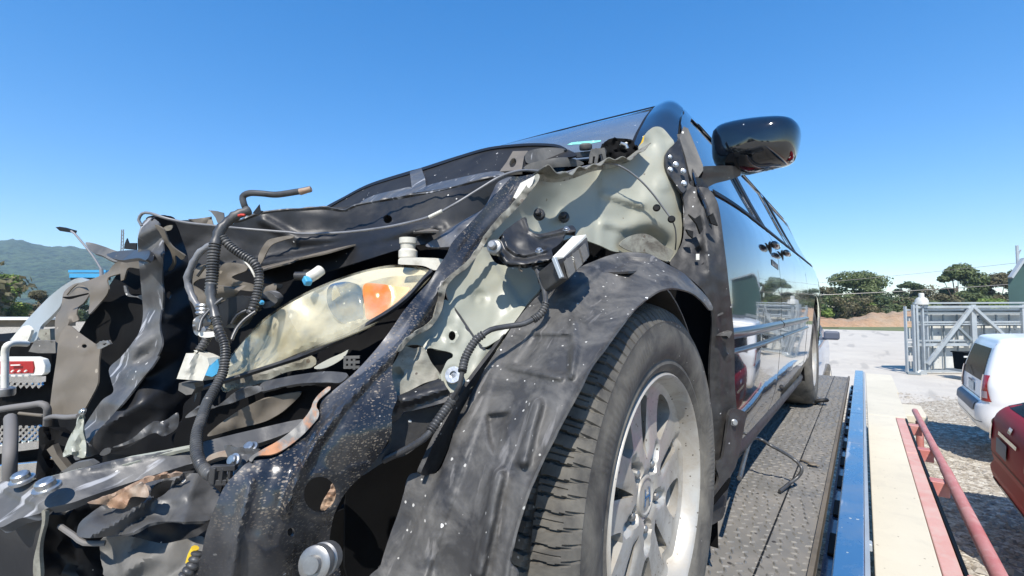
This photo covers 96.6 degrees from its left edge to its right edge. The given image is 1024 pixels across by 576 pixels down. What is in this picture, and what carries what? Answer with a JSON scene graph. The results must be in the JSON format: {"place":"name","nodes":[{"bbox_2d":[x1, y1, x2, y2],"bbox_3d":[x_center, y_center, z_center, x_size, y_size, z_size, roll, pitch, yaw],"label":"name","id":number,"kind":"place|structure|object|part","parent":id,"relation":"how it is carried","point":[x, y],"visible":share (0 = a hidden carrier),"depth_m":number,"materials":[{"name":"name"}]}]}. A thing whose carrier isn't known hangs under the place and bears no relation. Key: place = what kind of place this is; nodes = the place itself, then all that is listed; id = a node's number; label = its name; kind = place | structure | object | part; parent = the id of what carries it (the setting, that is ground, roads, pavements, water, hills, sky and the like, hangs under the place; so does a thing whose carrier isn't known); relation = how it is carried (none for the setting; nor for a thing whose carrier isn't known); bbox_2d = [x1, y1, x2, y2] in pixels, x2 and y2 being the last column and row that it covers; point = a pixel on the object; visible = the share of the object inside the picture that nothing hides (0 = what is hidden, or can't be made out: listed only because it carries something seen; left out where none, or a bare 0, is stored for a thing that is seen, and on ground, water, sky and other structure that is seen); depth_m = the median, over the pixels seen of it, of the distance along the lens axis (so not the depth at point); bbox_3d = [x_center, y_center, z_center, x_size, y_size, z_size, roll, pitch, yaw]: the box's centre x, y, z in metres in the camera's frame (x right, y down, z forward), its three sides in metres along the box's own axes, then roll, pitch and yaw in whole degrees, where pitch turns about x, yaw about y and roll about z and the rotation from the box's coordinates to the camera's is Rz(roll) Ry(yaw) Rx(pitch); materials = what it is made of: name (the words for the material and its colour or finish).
{"place":"outdoors","nodes":[
{"label":"outdoors","id":0,"kind":"place"},
{"bbox_2d":[0,239,114,305],"bbox_3d":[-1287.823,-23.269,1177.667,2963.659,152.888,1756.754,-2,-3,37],"label":"hills","id":1,"kind":"structure","parent":0,"point":[46,268],"depth_m":726.80,"materials":[{"name":"green plant"}]},
{"bbox_2d":[120,229,123,250],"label":"lattice mast","id":2,"kind":"object","parent":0,"point":[121,240],"visible":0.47,"depth_m":90.51,"materials":[{"name":"grey metal"}]},
{"bbox_2d":[0,309,1023,575],"bbox_3d":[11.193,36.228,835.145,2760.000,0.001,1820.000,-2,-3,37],"label":"ground","id":3,"kind":"structure","parent":0,"point":[962,533],"depth_m":5.31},
{"bbox_2d":[0,274,32,316],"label":"broadleaf tree","id":4,"kind":"object","parent":3,"relation":"on","point":[20,309],"visible":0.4,"depth_m":51.91,"materials":[{"name":"green plant"}]},
{"bbox_2d":[0,261,37,316],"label":"broadleaf tree","id":5,"kind":"object","parent":3,"relation":"on","point":[6,291],"visible":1,"depth_m":48.44,"materials":[{"name":"green plant"}]},
{"bbox_2d":[12,290,55,316],"bbox_3d":[-62.283,2.457,59.687,5.713,4.644,5.922,-2,-3,37],"label":"broadleaf tree","id":6,"kind":"object","parent":3,"relation":"on","point":[39,296],"visible":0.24,"depth_m":60.00,"materials":[{"name":"green plant"}]},
{"bbox_2d":[0,317,75,326],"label":"pale canopy","id":7,"kind":"object","parent":3,"relation":"on","point":[12,321],"visible":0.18,"depth_m":19.70,"materials":[{"name":"white plastic"}]},
{"bbox_2d":[0,332,102,483],"bbox_3d":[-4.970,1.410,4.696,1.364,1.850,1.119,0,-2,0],"label":"parked truck","id":8,"kind":"object","parent":3,"relation":"on","point":[31,375],"visible":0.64,"depth_m":4.32,"materials":[{"name":"white metal"}]},
{"bbox_2d":[56,227,103,275],"bbox_3d":[-22.700,-0.077,24.007,2.618,6.317,0.399,0,-2,3],"label":"street lamp","id":9,"kind":"object","parent":3,"relation":"on","point":[74,232],"visible":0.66,"depth_m":23.98,"materials":[{"name":"grey metal"}]},
{"bbox_2d":[78,299,89,321],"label":"broadleaf tree","id":10,"kind":"object","parent":3,"relation":"on","point":[83,315],"visible":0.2,"depth_m":65.34,"materials":[{"name":"green plant"}]},
{"bbox_2d":[68,270,110,279],"bbox_3d":[-36.963,1.085,39.897,3.271,5.291,0.600,0,-2,0],"label":"blue sign","id":11,"kind":"object","parent":3,"relation":"on","point":[86,274],"visible":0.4,"depth_m":39.75,"materials":[{"name":"paint"}]},
{"bbox_2d":[705,370,872,575],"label":"flatbed truck","id":12,"kind":"object","parent":3,"relation":"on","point":[766,527],"visible":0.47,"depth_m":1.61,"materials":[{"name":"metal"}]},
{"bbox_2d":[0,100,820,575],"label":"wrecked van","id":13,"kind":"object","parent":12,"relation":"on","point":[590,348],"visible":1,"depth_m":0.77,"materials":[{"name":"paint"}]},
{"bbox_3d":[0.688,-0.432,1.565,0.163,0.355,0.710,-2,-3,37],"label":"window glass","id":14,"kind":"part","parent":13,"relation":"part of","materials":[{"name":"glass"}]},
{"bbox_3d":[0.689,-0.086,1.510,0.239,1.115,0.877,-2,-3,37],"label":"front door","id":15,"kind":"part","parent":13,"relation":"part of","materials":[{"name":"paint"}]},
{"bbox_3d":[1.233,-0.402,2.273,0.161,0.352,0.900,-2,-3,37],"label":"window glass","id":16,"kind":"part","parent":13,"relation":"part of","materials":[{"name":"glass"}]},
{"bbox_3d":[1.289,-0.052,2.288,0.236,1.110,1.087,-2,-3,37],"label":"sliding door","id":17,"kind":"part","parent":13,"relation":"part of","materials":[{"name":"paint"}]},
{"bbox_3d":[2.016,-0.360,3.292,0.161,0.352,1.270,-2,-3,37],"label":"window glass","id":18,"kind":"part","parent":13,"relation":"part of","materials":[{"name":"glass"}]},
{"bbox_2d":[737,436,803,492],"bbox_3d":[0.805,0.614,1.466,0.160,0.240,0.746,-2,-3,37],"label":"black hose","id":19,"kind":"object","parent":12,"relation":"on","point":[782,488],"visible":0.83,"depth_m":1.69,"materials":[{"name":"black rubber"}]},
{"bbox_2d":[800,459,819,466],"bbox_3d":[1.280,0.750,1.963,0.036,0.011,0.087,0,-2,4],"label":"ratchet hook","id":20,"kind":"object","parent":12,"relation":"on","point":[812,463],"visible":1,"depth_m":1.94,"materials":[{"name":"metal"}]},
{"bbox_2d":[811,397,828,403],"bbox_3d":[2.091,0.786,3.197,0.215,0.056,0.098,-2,-3,37],"label":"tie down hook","id":21,"kind":"object","parent":12,"relation":"on","point":[819,400],"visible":0.38,"depth_m":3.13,"materials":[{"name":"metal"}]},
{"bbox_2d":[818,325,839,375],"bbox_3d":[6.068,1.527,10.417,2.380,2.000,4.614,-2,-3,37],"label":"parked car","id":22,"kind":"object","parent":3,"relation":"on","point":[824,354],"visible":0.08,"depth_m":9.62,"materials":[{"name":"white paint"}]},
{"bbox_2d":[822,327,911,330],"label":"grass strip","id":23,"kind":"object","parent":3,"relation":"on","point":[876,328],"depth_m":43.74,"materials":[{"name":"green plant"}]},
{"bbox_2d":[866,373,968,575],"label":"concrete wall","id":24,"kind":"structure","parent":3,"relation":"on","point":[912,533],"depth_m":2.57,"materials":[{"name":"beige concrete"}]},
{"bbox_2d":[908,408,1007,575],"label":"red pipe rail","id":25,"kind":"object","parent":24,"relation":"on","point":[947,485],"visible":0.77,"depth_m":2.64,"materials":[{"name":"metal"}]},
{"bbox_2d":[0,0,1023,297],"label":"sky","id":26,"kind":"structure","parent":0,"point":[909,114],"materials":[{"name":"blue"}]},
{"bbox_2d":[820,311,911,326],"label":"clay bank","id":27,"kind":"structure","parent":0,"point":[889,319],"depth_m":48.20,"materials":[{"name":"brown soil"}]},
{"bbox_2d":[823,329,961,402],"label":"lot paving","id":28,"kind":"structure","parent":0,"point":[872,351],"depth_m":16.85,"materials":[{"name":"grey concrete"}]},
{"bbox_2d":[946,368,961,371],"bbox_3d":[13.231,2.488,13.120,0.950,0.300,0.600,0,-2,0],"label":"steel skid","id":29,"kind":"object","parent":28,"relation":"on","point":[954,369],"visible":0.24,"depth_m":13.18,"materials":[{"name":"grey metal"}]},
{"bbox_2d":[950,351,969,368],"bbox_3d":[13.083,2.083,13.134,0.588,0.510,0.465,0,-2,0],"label":"storage tub","id":30,"kind":"object","parent":29,"relation":"on","point":[959,359],"visible":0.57,"depth_m":13.14,"materials":[{"name":"black plastic"}]},
{"bbox_2d":[903,293,1023,374],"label":"steel gate","id":31,"kind":"structure","parent":28,"relation":"on","point":[936,334],"depth_m":14.30,"materials":[{"name":"silver metal"}]},
{"bbox_2d":[1015,245,1020,263],"bbox_3d":[28.998,0.362,26.014,0.301,5.600,0.133,0,-2,10],"label":"utility pole","id":32,"kind":"object","parent":28,"relation":"on","point":[1017,251],"visible":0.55,"depth_m":26.08,"materials":[{"name":"metal"}]},
{"bbox_2d":[824,284,1007,294],"bbox_3d":[48.786,-0.110,53.997,32.610,2.060,0.084,-1,-3,22],"label":"power line","id":33,"kind":"object","parent":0,"point":[915,290],"visible":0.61,"depth_m":54.25,"materials":[{"name":"black metal"}]},
{"bbox_2d":[820,263,1012,282],"bbox_3d":[52.570,-2.200,57.999,35.515,3.651,0.041,-1,-2,20],"label":"power line","id":34,"kind":"object","parent":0,"point":[917,273],"visible":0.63,"depth_m":58.25,"materials":[{"name":"black metal"}]},
{"bbox_2d":[899,392,1023,575],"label":"gravel","id":35,"kind":"structure","parent":0,"point":[981,569],"depth_m":5.21,"materials":[{"name":"grey gravel"}]},
{"bbox_2d":[902,404,927,424],"bbox_3d":[7.585,2.388,8.711,0.420,0.140,1.200,-2,-3,37],"label":"concrete footing","id":36,"kind":"object","parent":35,"relation":"on","point":[908,408],"visible":0.56,"depth_m":8.46,"materials":[{"name":"beige concrete"}]},
{"bbox_2d":[956,334,1023,431],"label":"parked car","id":37,"kind":"object","parent":35,"relation":"on","point":[992,379],"visible":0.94,"depth_m":6.00,"materials":[{"name":"white paint"}]},
{"bbox_3d":[6.770,1.052,6.641,0.117,0.440,1.400,-2,-3,37],"label":"rear window","id":38,"kind":"part","parent":37,"relation":"part of","materials":[{"name":"grey glass"}]},
{"bbox_2d":[989,402,1023,518],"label":"parked car","id":39,"kind":"object","parent":35,"relation":"on","point":[1006,433],"visible":1,"depth_m":3.86,"materials":[{"name":"red paint"}]},
{"bbox_3d":[4.436,0.945,3.645,0.459,0.270,1.320,-2,-3,37],"label":"rear window","id":40,"kind":"part","parent":39,"relation":"part of","materials":[{"name":"black glass"}]},
{"bbox_2d":[1008,258,1023,304],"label":"green building","id":41,"kind":"structure","parent":0,"point":[1016,284],"depth_m":15.22,"materials":[{"name":"metal"}]},
{"label":"grass verge","id":42,"kind":"structure","parent":0,"visible":0},
{"bbox_2d":[820,300,829,316],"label":"bush","id":43,"kind":"object","parent":42,"relation":"on","point":[822,308],"visible":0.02,"depth_m":60.34,"materials":[{"name":"green plant"}]},
{"bbox_2d":[821,305,834,317],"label":"bush","id":44,"kind":"object","parent":42,"relation":"on","point":[827,313],"visible":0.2,"depth_m":60.75,"materials":[{"name":"green plant"}]},
{"bbox_2d":[820,285,839,303],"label":"broadleaf tree","id":45,"kind":"object","parent":42,"relation":"on","point":[826,290],"visible":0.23,"depth_m":81.17,"materials":[{"name":"green plant"}]},
{"bbox_2d":[822,293,848,318],"bbox_3d":[46.066,2.836,64.982,3.314,4.279,3.645,-2,-3,37],"label":"bush","id":46,"kind":"object","parent":42,"relation":"on","point":[828,301],"visible":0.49,"depth_m":64.45,"materials":[{"name":"green plant"}]},
{"bbox_2d":[832,302,859,312],"bbox_3d":[47.617,3.428,64.954,4.191,3.097,4.326,-2,-3,37],"label":"bush","id":47,"kind":"object","parent":42,"relation":"on","point":[834,309],"visible":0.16,"depth_m":64.52,"materials":[{"name":"green plant"}]},
{"bbox_2d":[825,270,893,314],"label":"broadleaf tree","id":48,"kind":"object","parent":42,"relation":"on","point":[870,284],"visible":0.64,"depth_m":73.03,"materials":[{"name":"green plant"}]},
{"bbox_2d":[830,295,889,318],"bbox_3d":[46.617,2.847,61.322,6.409,3.978,5.303,-2,-3,37],"label":"bush","id":49,"kind":"object","parent":42,"relation":"on","point":[845,314],"visible":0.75,"depth_m":61.01,"materials":[{"name":"green plant"}]},
{"bbox_2d":[862,302,879,312],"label":"bush","id":50,"kind":"object","parent":42,"relation":"on","point":[871,303],"visible":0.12,"depth_m":61.69,"materials":[{"name":"green plant"}]},
{"bbox_2d":[860,296,894,313],"bbox_3d":[50.013,2.981,62.412,4.104,3.785,3.854,1,-3,-29],"label":"bush","id":51,"kind":"object","parent":42,"relation":"on","point":[881,301],"visible":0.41,"depth_m":60.92,"materials":[{"name":"green plant"}]},
{"bbox_2d":[879,291,901,300],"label":"broadleaf tree","id":52,"kind":"object","parent":42,"relation":"on","point":[891,295],"visible":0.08,"depth_m":91.09,"materials":[{"name":"green plant"}]},
{"bbox_2d":[888,304,903,311],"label":"bush","id":53,"kind":"object","parent":42,"relation":"on","point":[896,306],"visible":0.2,"depth_m":64.40,"materials":[{"name":"green plant"}]},
{"bbox_2d":[885,297,912,311],"bbox_3d":[54.995,3.121,64.731,6.036,3.709,5.414,1,-2,-15],"label":"bush","id":54,"kind":"object","parent":42,"relation":"on","point":[908,302],"visible":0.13,"depth_m":63.94,"materials":[{"name":"green plant"}]},
{"bbox_2d":[893,297,915,308],"bbox_3d":[56.173,3.088,65.002,4.018,3.780,4.069,-2,-3,37],"label":"bush","id":55,"kind":"object","parent":42,"relation":"on","point":[904,299],"visible":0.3,"depth_m":64.98,"materials":[{"name":"green plant"}]},
{"bbox_2d":[892,281,924,298],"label":"broadleaf tree","id":56,"kind":"object","parent":42,"relation":"on","point":[911,286],"visible":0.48,"depth_m":83.71,"materials":[{"name":"green plant"}]},
{"bbox_2d":[912,299,942,305],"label":"bush","id":57,"kind":"object","parent":42,"relation":"on","point":[932,304],"visible":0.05,"depth_m":61.00,"materials":[{"name":"green plant"}]},
{"bbox_2d":[900,284,955,299],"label":"broadleaf tree","id":58,"kind":"object","parent":42,"relation":"on","point":[925,291],"visible":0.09,"depth_m":89.52,"materials":[{"name":"green plant"}]},
{"bbox_2d":[929,293,964,305],"bbox_3d":[58.376,2.762,62.023,4.329,4.188,4.074,0,-2,10],"label":"bush","id":59,"kind":"object","parent":42,"relation":"on","point":[944,297],"visible":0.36,"depth_m":61.75,"materials":[{"name":"green plant"}]},
{"bbox_2d":[945,297,971,305],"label":"bush","id":60,"kind":"object","parent":42,"relation":"on","point":[963,301],"visible":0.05,"depth_m":64.65,"materials":[{"name":"green plant"}]},
{"bbox_2d":[932,262,990,301],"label":"broadleaf tree","id":61,"kind":"object","parent":42,"relation":"on","point":[968,277],"visible":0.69,"depth_m":70.92,"materials":[{"name":"green plant"}]},
{"bbox_2d":[960,292,992,305],"bbox_3d":[66.398,2.771,64.981,3.639,4.408,4.344,-2,-3,37],"label":"bush","id":62,"kind":"object","parent":42,"relation":"on","point":[977,296],"visible":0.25,"depth_m":64.68,"materials":[{"name":"green plant"}]},
{"bbox_2d":[976,272,1008,305],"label":"broadleaf tree","id":63,"kind":"object","parent":42,"relation":"on","point":[1000,278],"visible":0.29,"depth_m":69.12,"materials":[{"name":"green plant"}]},
{"bbox_2d":[977,298,1008,305],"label":"bush","id":64,"kind":"object","parent":42,"relation":"on","point":[990,300],"visible":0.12,"depth_m":61.68,"materials":[{"name":"green plant"}]},
{"bbox_2d":[1003,269,1011,299],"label":"broadleaf tree","id":65,"kind":"object","parent":42,"relation":"on","point":[1006,293],"visible":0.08,"depth_m":75.98,"materials":[{"name":"green plant"}]}
]}

